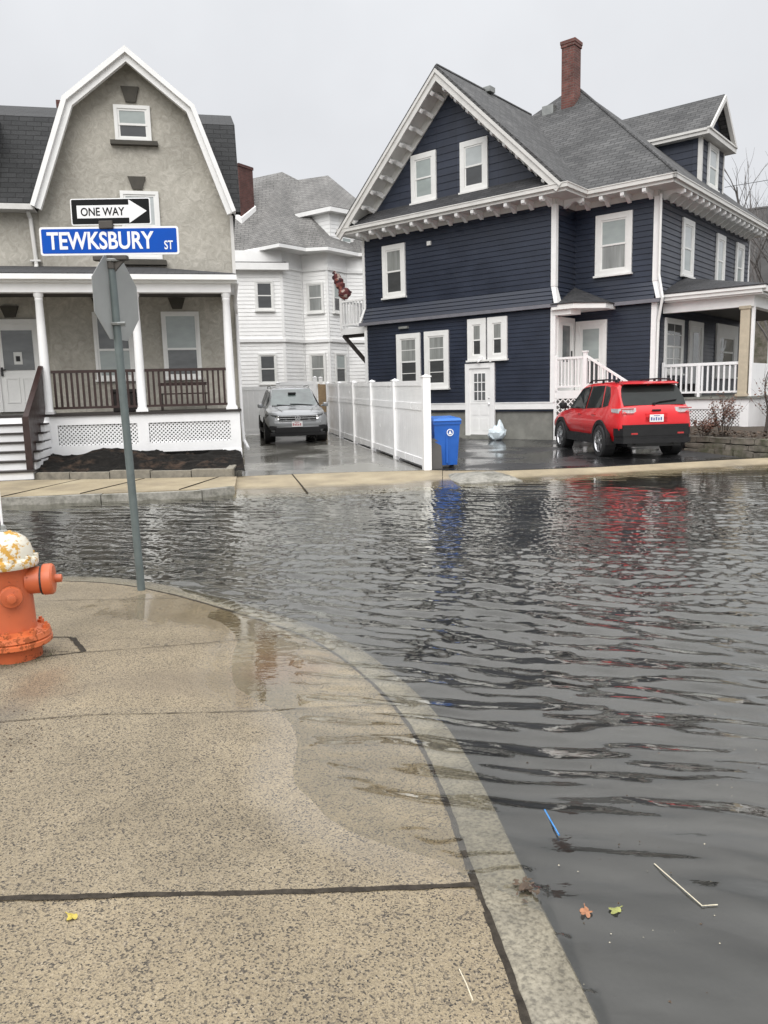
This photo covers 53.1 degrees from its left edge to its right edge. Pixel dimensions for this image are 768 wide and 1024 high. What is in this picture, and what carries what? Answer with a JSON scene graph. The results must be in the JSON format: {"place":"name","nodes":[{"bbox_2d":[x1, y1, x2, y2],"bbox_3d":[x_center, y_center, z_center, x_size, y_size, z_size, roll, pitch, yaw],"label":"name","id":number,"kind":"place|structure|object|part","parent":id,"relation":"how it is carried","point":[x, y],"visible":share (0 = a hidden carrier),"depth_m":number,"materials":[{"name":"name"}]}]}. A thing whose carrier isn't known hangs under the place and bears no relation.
{"place":"outdoors","nodes":[
{"label":"outdoors","id":0,"kind":"place"},
{"bbox_2d":[0,476,236,496],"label":"sidewalk","id":1,"kind":"structure","parent":0,"point":[76,486],"depth_m":13.38,"materials":[{"name":"beige concrete"}]},
{"bbox_2d":[1,477,217,496],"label":"paving joint","id":2,"kind":"object","parent":1,"relation":"on","point":[107,487],"visible":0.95,"depth_m":13.18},
{"bbox_2d":[0,581,521,1023],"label":"sidewalk","id":3,"kind":"structure","parent":0,"point":[76,806],"depth_m":2.79,"materials":[{"name":"concrete"}]},
{"bbox_2d":[0,525,62,664],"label":"fire hydrant","id":4,"kind":"object","parent":3,"relation":"on","point":[26,634],"visible":0.98,"depth_m":4.56,"materials":[{"name":"orange metal"}]},
{"bbox_2d":[0,497,2,524],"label":"marker rod","id":5,"kind":"object","parent":4,"relation":"attached to","point":[1,518],"visible":0.04,"depth_m":5.10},
{"bbox_2d":[0,682,110,771],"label":"street grit","id":6,"kind":"object","parent":3,"relation":"on","point":[32,734],"visible":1,"depth_m":3.65,"materials":[{"name":"gravel"}]},
{"bbox_2d":[65,912,77,919],"bbox_3d":[-0.942,1.213,2.314,0.032,0.006,0.046,-8,11,-36],"label":"fallen leaf","id":7,"kind":"object","parent":3,"relation":"on","point":[71,916],"visible":1,"depth_m":2.31,"materials":[{"name":"yellow plant"}]},
{"bbox_2d":[70,637,85,651],"bbox_3d":[-1.964,0.850,4.939,0.041,0.007,0.355,-7,10,-32],"label":"pad joint","id":8,"kind":"object","parent":3,"relation":"on","point":[78,644],"visible":1,"depth_m":4.93,"materials":[{"name":"grey concrete"}]},
{"bbox_2d":[39,197,179,590],"bbox_3d":[-2.132,-0.878,6.261,0.941,3.199,0.557,-7,10,-32],"label":"sign post","id":9,"kind":"object","parent":3,"relation":"on","point":[114,290],"visible":1,"depth_m":6.07,"materials":[{"name":"grey metal"}]},
{"bbox_2d":[65,634,283,651],"bbox_3d":[-1.345,0.854,4.986,1.428,0.076,0.060,-4,9,-19],"label":"paving joint","id":10,"kind":"object","parent":3,"relation":"on","point":[165,645],"visible":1,"depth_m":4.96,"materials":[{"name":"concrete"}]},
{"bbox_2d":[0,703,381,721],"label":"paving joint","id":11,"kind":"object","parent":3,"relation":"on","point":[189,712],"visible":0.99,"depth_m":3.92,"materials":[{"name":"grey concrete"}]},
{"bbox_2d":[0,882,474,899],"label":"expansion joint","id":12,"kind":"object","parent":3,"relation":"on","point":[216,893],"visible":1,"depth_m":2.45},
{"bbox_2d":[15,616,474,1021],"bbox_3d":[-1.159,1.037,3.740,2.766,0.109,3.793,-1,9,0],"label":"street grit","id":13,"kind":"object","parent":3,"relation":"on","point":[211,781],"visible":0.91,"depth_m":2.99,"materials":[{"name":"grey gravel"}]},
{"bbox_2d":[459,969,473,1000],"bbox_3d":[0.216,1.243,2.026,0.004,0.008,0.113,-3,9,-12],"label":"dry stalk","id":14,"kind":"object","parent":3,"relation":"on","point":[466,985],"visible":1,"depth_m":2.02,"materials":[{"name":"beige plant"}]},
{"bbox_2d":[236,433,422,475],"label":"driveway","id":15,"kind":"structure","parent":0,"point":[288,455],"depth_m":17.95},
{"bbox_2d":[242,376,322,433],"bbox_3d":[-3.898,-3.722,27.412,3.498,2.135,0.157,-2,9,-2],"label":"fence","id":16,"kind":"object","parent":15,"relation":"on","point":[252,399],"visible":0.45,"depth_m":27.33,"materials":[{"name":"white plastic"}]},
{"bbox_2d":[257,385,327,442],"bbox_3d":[-2.955,-3.153,24.380,2.140,1.713,4.494,-3,9,-11],"label":"parked car","id":17,"kind":"object","parent":15,"relation":"on","point":[291,411],"visible":0.99,"depth_m":22.69,"materials":[{"name":"grey paint"}]},
{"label":"side window","id":18,"kind":"part","parent":17,"relation":"part of","materials":[{"name":"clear glass"}]},
{"bbox_2d":[318,384,326,411],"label":"wooden gate","id":19,"kind":"structure","parent":15,"relation":"on","point":[321,393],"depth_m":27.20,"materials":[{"name":"beige wood"}]},
{"bbox_2d":[233,470,441,500],"bbox_3d":[-0.836,-0.412,13.698,3.950,0.330,2.510,-1,9,0],"label":"driveway apron","id":20,"kind":"object","parent":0,"point":[323,484],"visible":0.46,"depth_m":13.65,"materials":[{"name":"beige concrete"}]},
{"bbox_2d":[292,474,307,493],"bbox_3d":[-1.514,-0.521,13.760,0.017,0.122,2.189,-4,9,-13],"label":"paving joint","id":21,"kind":"object","parent":20,"relation":"on","point":[300,484],"visible":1,"depth_m":13.59,"materials":[{"name":"grey concrete"}]},
{"bbox_2d":[5,443,752,480],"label":"yard","id":22,"kind":"structure","parent":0,"point":[442,475],"depth_m":16.80,"materials":[{"name":"soil"}]},
{"bbox_2d":[0,45,249,480],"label":"stucco house","id":23,"kind":"structure","parent":22,"relation":"on","point":[123,121],"depth_m":17.63,"materials":[{"name":"beige paint"}]},
{"bbox_2d":[0,319,39,411],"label":"front door","id":24,"kind":"structure","parent":23,"relation":"in","point":[19,351],"depth_m":17.79,"materials":[{"name":"wood"}]},
{"bbox_2d":[92,312,135,381],"bbox_3d":[-6.382,-3.905,18.176,0.940,1.610,0.105,-3,9,-11],"label":"window","id":25,"kind":"structure","parent":23,"relation":"in","point":[104,348],"depth_m":18.20,"materials":[{"name":"white glass"}]},
{"bbox_2d":[110,389,137,411],"bbox_3d":[-5.694,-2.495,17.191,0.720,0.500,0.460,-3,9,-11],"label":"porch chair","id":26,"kind":"object","parent":23,"relation":"on","point":[133,409],"visible":0.39,"depth_m":16.98,"materials":[{"name":"black wood"}]},
{"bbox_2d":[113,104,151,140],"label":"window","id":27,"kind":"structure","parent":23,"relation":"in","point":[131,122],"depth_m":17.59,"materials":[{"name":"white wood"}]},
{"bbox_2d":[119,190,162,259],"bbox_3d":[-5.659,-6.685,17.942,0.860,1.520,0.055,-3,9,-11],"label":"window","id":28,"kind":"structure","parent":23,"relation":"in","point":[153,195],"depth_m":17.93,"materials":[{"name":"white wood"}]},
{"bbox_2d":[161,311,203,379],"bbox_3d":[-4.861,-3.991,18.485,0.940,1.610,0.105,-3,9,-11],"label":"window","id":29,"kind":"structure","parent":23,"relation":"in","point":[180,330],"depth_m":18.49,"materials":[{"name":"grey glass"}]},
{"bbox_2d":[160,382,207,409],"bbox_3d":[-4.728,-2.734,18.155,1.100,0.630,0.460,-3,9,-11],"label":"porch bench","id":30,"kind":"object","parent":23,"relation":"on","point":[183,384],"visible":0.69,"depth_m":17.94,"materials":[{"name":"brown wood"}]},
{"bbox_2d":[31,448,244,479],"bbox_3d":[-4.850,-0.972,15.439,4.109,0.529,2.957,-3,9,-11],"label":"planter bed","id":31,"kind":"object","parent":22,"relation":"on","point":[105,463],"visible":0.92,"depth_m":15.25,"materials":[{"name":"brown soil"}]},
{"bbox_2d":[234,163,365,427],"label":"white house","id":32,"kind":"structure","parent":22,"relation":"on","point":[293,252],"depth_m":33.78,"materials":[{"name":"white wood"}]},
{"bbox_2d":[254,280,274,311],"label":"window","id":33,"kind":"structure","parent":32,"relation":"in","point":[264,289],"depth_m":32.75,"materials":[{"name":"white wood"}]},
{"bbox_2d":[258,353,277,384],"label":"window","id":34,"kind":"structure","parent":32,"relation":"in","point":[267,362],"depth_m":33.21,"materials":[{"name":"white wood"}]},
{"bbox_2d":[306,282,324,314],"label":"window","id":35,"kind":"structure","parent":32,"relation":"in","point":[314,290],"depth_m":33.83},
{"bbox_2d":[309,353,326,384],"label":"window","id":36,"kind":"structure","parent":32,"relation":"in","point":[317,361],"depth_m":34.28,"materials":[{"name":"white wood"}]},
{"bbox_2d":[332,282,340,313],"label":"window","id":37,"kind":"structure","parent":32,"relation":"in","point":[336,310],"depth_m":34.00,"materials":[{"name":"white wood"}]},
{"bbox_2d":[335,353,346,383],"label":"window","id":38,"kind":"structure","parent":32,"relation":"in","point":[340,358],"depth_m":34.64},
{"bbox_2d":[325,374,431,470],"bbox_3d":[-0.566,-2.635,20.950,0.180,2.040,12.834,-3,9,-12],"label":"vinyl fence","id":39,"kind":"object","parent":22,"relation":"on","point":[393,417],"visible":0.96,"depth_m":18.05,"materials":[{"name":"white plastic"}]},
{"bbox_2d":[335,37,767,439],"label":"blue house","id":40,"kind":"structure","parent":22,"relation":"on","point":[525,273],"depth_m":21.94,"materials":[{"name":"blue wood"}]},
{"bbox_2d":[332,271,351,300],"bbox_3d":[-1.464,-7.652,26.010,0.747,1.050,0.396,5,11,37],"label":"furled flag","id":41,"kind":"object","parent":40,"relation":"attached to","point":[344,293],"visible":1,"depth_m":25.93,"materials":[{"name":"fabric"}]},
{"bbox_2d":[381,242,406,299],"bbox_3d":[0.293,-7.536,24.121,0.970,1.640,0.105,6,11,39],"label":"window","id":42,"kind":"structure","parent":40,"relation":"in","point":[393,256],"depth_m":24.13,"materials":[{"name":"white wood"}]},
{"bbox_2d":[396,333,420,380],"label":"window","id":43,"kind":"structure","parent":40,"relation":"in","point":[408,346],"depth_m":24.21,"materials":[{"name":"white wood"}]},
{"bbox_2d":[409,150,436,205],"bbox_3d":[1.166,-9.970,22.960,0.984,1.420,0.105,6,11,39],"label":"window","id":44,"kind":"structure","parent":40,"relation":"in","point":[423,166],"depth_m":22.97,"materials":[{"name":"white wood"}]},
{"bbox_2d":[424,330,449,389],"bbox_3d":[1.595,-4.640,23.536,0.964,1.770,0.105,6,11,39],"label":"window","id":45,"kind":"structure","parent":40,"relation":"in","point":[436,343],"depth_m":23.53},
{"bbox_2d":[458,136,488,194],"bbox_3d":[2.535,-9.833,21.839,0.981,1.420,0.105,6,11,39],"label":"window","id":46,"kind":"structure","parent":40,"relation":"in","point":[474,152],"depth_m":21.84,"materials":[{"name":"white wood"}]},
{"bbox_2d":[466,318,486,361],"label":"window","id":47,"kind":"structure","parent":40,"relation":"in","point":[476,328],"depth_m":22.55,"materials":[{"name":"white wood"}]},
{"bbox_2d":[465,363,495,434],"bbox_3d":[2.840,-3.327,22.756,1.010,2.110,0.085,6,11,39],"label":"basement door","id":48,"kind":"structure","parent":40,"relation":"in","point":[479,377],"depth_m":22.76,"materials":[{"name":"white paint"}]},
{"bbox_2d":[486,316,508,360],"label":"window","id":49,"kind":"structure","parent":40,"relation":"in","point":[497,327],"depth_m":22.11,"materials":[{"name":"white wood"}]},
{"bbox_2d":[557,317,574,390],"bbox_3d":[5.094,-4.416,21.535,0.060,2.000,1.020,6,11,39],"label":"entry door","id":50,"kind":"structure","parent":40,"relation":"in","point":[566,326],"depth_m":21.52,"materials":[{"name":"white wood"}]},
{"bbox_2d":[575,319,606,389],"bbox_3d":[5.815,-4.404,21.632,0.920,1.910,0.058,6,11,39],"label":"side door","id":51,"kind":"structure","parent":40,"relation":"in","point":[591,335],"depth_m":21.56,"materials":[{"name":"white wood"}]},
{"bbox_2d":[593,210,632,278],"bbox_3d":[6.195,-7.224,20.790,1.090,1.640,0.105,6,11,39],"label":"window","id":52,"kind":"structure","parent":40,"relation":"in","point":[613,231],"depth_m":20.80,"materials":[{"name":"white wood"}]},
{"bbox_2d":[663,317,684,375],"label":"window","id":53,"kind":"structure","parent":40,"relation":"in","point":[674,329],"depth_m":21.50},
{"bbox_2d":[680,217,695,278],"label":"window","id":54,"kind":"structure","parent":40,"relation":"in","point":[688,226],"depth_m":21.75,"materials":[{"name":"white wood"}]},
{"bbox_2d":[687,321,703,395],"bbox_3d":[9.305,-4.568,22.973,0.050,2.170,1.240,6,11,39],"label":"front door","id":55,"kind":"structure","parent":40,"relation":"in","point":[696,329],"depth_m":22.88,"materials":[{"name":"grey wood"}]},
{"bbox_2d":[715,233,725,279],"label":"window","id":56,"kind":"structure","parent":40,"relation":"in","point":[720,258],"depth_m":24.05,"materials":[{"name":"white wood"}]},
{"bbox_2d":[714,323,738,378],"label":"window","id":57,"kind":"structure","parent":40,"relation":"in","point":[726,340],"depth_m":25.18,"materials":[{"name":"white wood"}]},
{"bbox_2d":[734,242,744,281],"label":"window","id":58,"kind":"structure","parent":40,"relation":"in","point":[740,248],"depth_m":25.64,"materials":[{"name":"white wood"}]},
{"bbox_2d":[683,435,767,457],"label":"stone wall","id":59,"kind":"structure","parent":22,"relation":"on","point":[751,447],"depth_m":16.71,"materials":[{"name":"grey stone"}]},
{"bbox_2d":[724,147,767,282],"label":"bare tree","id":60,"kind":"object","parent":22,"relation":"on","point":[750,209],"visible":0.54,"depth_m":36.84,"materials":[{"name":"brown plant"}]},
{"bbox_2d":[747,206,767,363],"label":"distant house","id":61,"kind":"structure","parent":22,"relation":"on","point":[760,347],"depth_m":45.26,"materials":[{"name":"grey stone"}]},
{"bbox_2d":[749,172,767,340],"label":"bare tree","id":62,"kind":"object","parent":22,"relation":"on","point":[765,322],"visible":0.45,"depth_m":34.62,"materials":[{"name":"brown plant"}]},
{"bbox_2d":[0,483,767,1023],"bbox_3d":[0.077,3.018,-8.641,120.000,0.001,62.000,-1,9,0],"label":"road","id":63,"kind":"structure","parent":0,"point":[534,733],"depth_m":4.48,"materials":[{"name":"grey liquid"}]},
{"bbox_2d":[1,486,234,507],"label":"curb","id":64,"kind":"structure","parent":63,"relation":"on","point":[95,499],"depth_m":12.34,"materials":[{"name":"concrete"}]},
{"bbox_2d":[62,576,598,1023],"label":"curb","id":65,"kind":"structure","parent":63,"relation":"on","point":[550,988],"depth_m":2.72,"materials":[{"name":"concrete"}]},
{"bbox_2d":[73,581,531,1023],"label":"curb joint","id":66,"kind":"object","parent":65,"relation":"on","point":[524,1016],"visible":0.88,"depth_m":2.73,"materials":[{"name":"grey concrete"}]},
{"bbox_2d":[512,876,539,902],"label":"wet leaf litter","id":67,"kind":"object","parent":65,"relation":"on","point":[523,886],"visible":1,"depth_m":2.47,"materials":[{"name":"brown plant"}]},
{"bbox_2d":[0,467,767,990],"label":"flood water","id":68,"kind":"structure","parent":0,"point":[692,483],"depth_m":9.92,"materials":[{"name":"grey liquid"}]},
{"bbox_2d":[544,809,559,835],"bbox_3d":[0.625,1.157,2.869,0.006,0.008,0.176,-2,9,-5],"label":"drinking straw","id":69,"kind":"object","parent":68,"relation":"on","point":[551,822],"visible":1,"depth_m":2.86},
{"bbox_2d":[580,904,592,917],"bbox_3d":[0.624,1.230,2.374,0.039,0.007,0.057,2,9,21],"label":"fallen leaf","id":70,"kind":"object","parent":68,"relation":"on","point":[586,911],"visible":1,"depth_m":2.37,"materials":[{"name":"orange plant"}]},
{"bbox_2d":[609,906,621,913],"bbox_3d":[0.719,1.228,2.374,0.048,0.006,0.033,-3,9,-11],"label":"fallen leaf","id":71,"kind":"object","parent":68,"relation":"on","point":[615,910],"visible":1,"depth_m":2.37,"materials":[{"name":"yellow plant"}]},
{"bbox_2d":[526,753,759,1002],"bbox_3d":[1.403,1.170,2.666,1.605,0.004,1.490,-1,9,0],"label":"floating scum","id":72,"kind":"object","parent":68,"relation":"on","point":[658,847],"visible":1,"depth_m":2.72,"materials":[{"name":"grey plant"}]},
{"bbox_2d":[654,863,717,905],"bbox_3d":[0.956,1.207,2.486,0.048,0.006,0.251,-6,10,-28],"label":"bent reed","id":73,"kind":"object","parent":68,"relation":"on","point":[684,889],"visible":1,"depth_m":2.46,"materials":[{"name":"beige plant"}]},
{"bbox_2d":[0,0,767,208],"label":"sky","id":74,"kind":"structure","parent":0,"point":[308,88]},
{"bbox_2d":[331,433,744,474],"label":"driveway","id":75,"kind":"structure","parent":0,"point":[498,455],"depth_m":16.77,"materials":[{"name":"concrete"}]},
{"bbox_2d":[431,438,441,469],"bbox_3d":[1.022,-1.136,15.031,0.220,0.600,0.050,-5,3,-20],"label":"leaning board","id":76,"kind":"object","parent":75,"relation":"on","point":[436,456],"visible":0.9,"depth_m":15.02,"materials":[{"name":"grey wood"}]},
{"bbox_2d":[431,416,460,465],"bbox_3d":[1.160,-1.401,15.337,0.580,1.010,0.716,-4,9,-14],"label":"recycling bin","id":77,"kind":"object","parent":75,"relation":"on","point":[445,430],"visible":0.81,"depth_m":15.05,"materials":[{"name":"blue plastic"}]},
{"bbox_2d":[488,419,505,439],"bbox_3d":[3.248,-2.364,22.085,0.551,0.591,0.420,-1,9,0],"label":"plastic bag","id":78,"kind":"object","parent":75,"relation":"on","point":[498,432],"visible":1,"depth_m":21.97,"materials":[{"name":"white plastic"}]},
{"bbox_2d":[554,378,691,456],"bbox_3d":[5.388,-2.237,17.881,2.082,1.674,4.525,-2,9,-5],"label":"parked car","id":79,"kind":"object","parent":75,"relation":"on","point":[604,418],"visible":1,"depth_m":15.99,"materials":[{"name":"red paint"}]},
{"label":"side window","id":80,"kind":"part","parent":79,"relation":"part of","materials":[{"name":"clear glass"}]},
{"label":"side window","id":81,"kind":"part","parent":79,"relation":"part of","materials":[{"name":"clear glass"}]},
{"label":"side window","id":82,"kind":"part","parent":79,"relation":"part of","materials":[{"name":"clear glass"}]},
{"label":"rear window","id":83,"kind":"part","parent":79,"relation":"part of","materials":[{"name":"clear glass"}]},
{"bbox_2d":[443,458,767,490],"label":"driveway apron","id":84,"kind":"object","parent":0,"point":[546,474],"visible":0.3,"depth_m":14.56,"materials":[{"name":"beige concrete"}]},
{"bbox_2d":[442,471,522,484],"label":"granite slab","id":85,"kind":"structure","parent":84,"relation":"on","point":[480,477],"depth_m":13.62,"materials":[{"name":"grey stone"}]},
{"bbox_2d":[679,383,694,396],"bbox_3d":[8.233,-3.308,20.905,0.340,0.360,0.306,6,11,39],"label":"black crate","id":86,"kind":"object","parent":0,"point":[688,390],"visible":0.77,"depth_m":20.79,"materials":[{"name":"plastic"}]},
{"bbox_2d":[689,425,767,438],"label":"garden bed ground","id":87,"kind":"structure","parent":0,"point":[753,429],"depth_m":18.64,"materials":[{"name":"soil"}]},
{"bbox_2d":[691,412,719,436],"bbox_3d":[7.262,-1.978,17.432,0.620,0.568,0.650,-8,11,-35],"label":"dead plant","id":88,"kind":"object","parent":87,"relation":"on","point":[709,425],"visible":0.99,"depth_m":17.33,"materials":[{"name":"brown plant"}]},
{"bbox_2d":[690,429,767,438],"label":"fallen leaves","id":89,"kind":"object","parent":87,"relation":"on","point":[738,431],"visible":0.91,"depth_m":17.02,"materials":[{"name":"brown plant"}]},
{"bbox_2d":[707,391,751,435],"bbox_3d":[7.699,-2.208,17.264,0.807,1.050,0.849,-1,9,0],"label":"dead plant","id":90,"kind":"object","parent":87,"relation":"on","point":[725,417],"visible":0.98,"depth_m":17.27,"materials":[{"name":"brown plant"}]},
{"bbox_2d":[748,364,767,412],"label":"bare shrub","id":91,"kind":"object","parent":87,"relation":"on","point":[760,396],"visible":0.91,"depth_m":17.27,"materials":[{"name":"brown plant"}]},
{"bbox_2d":[763,372,767,436],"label":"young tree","id":92,"kind":"object","parent":87,"relation":"on","point":[766,422],"visible":0.89,"depth_m":17.13,"materials":[{"name":"brown plant"}]}
]}

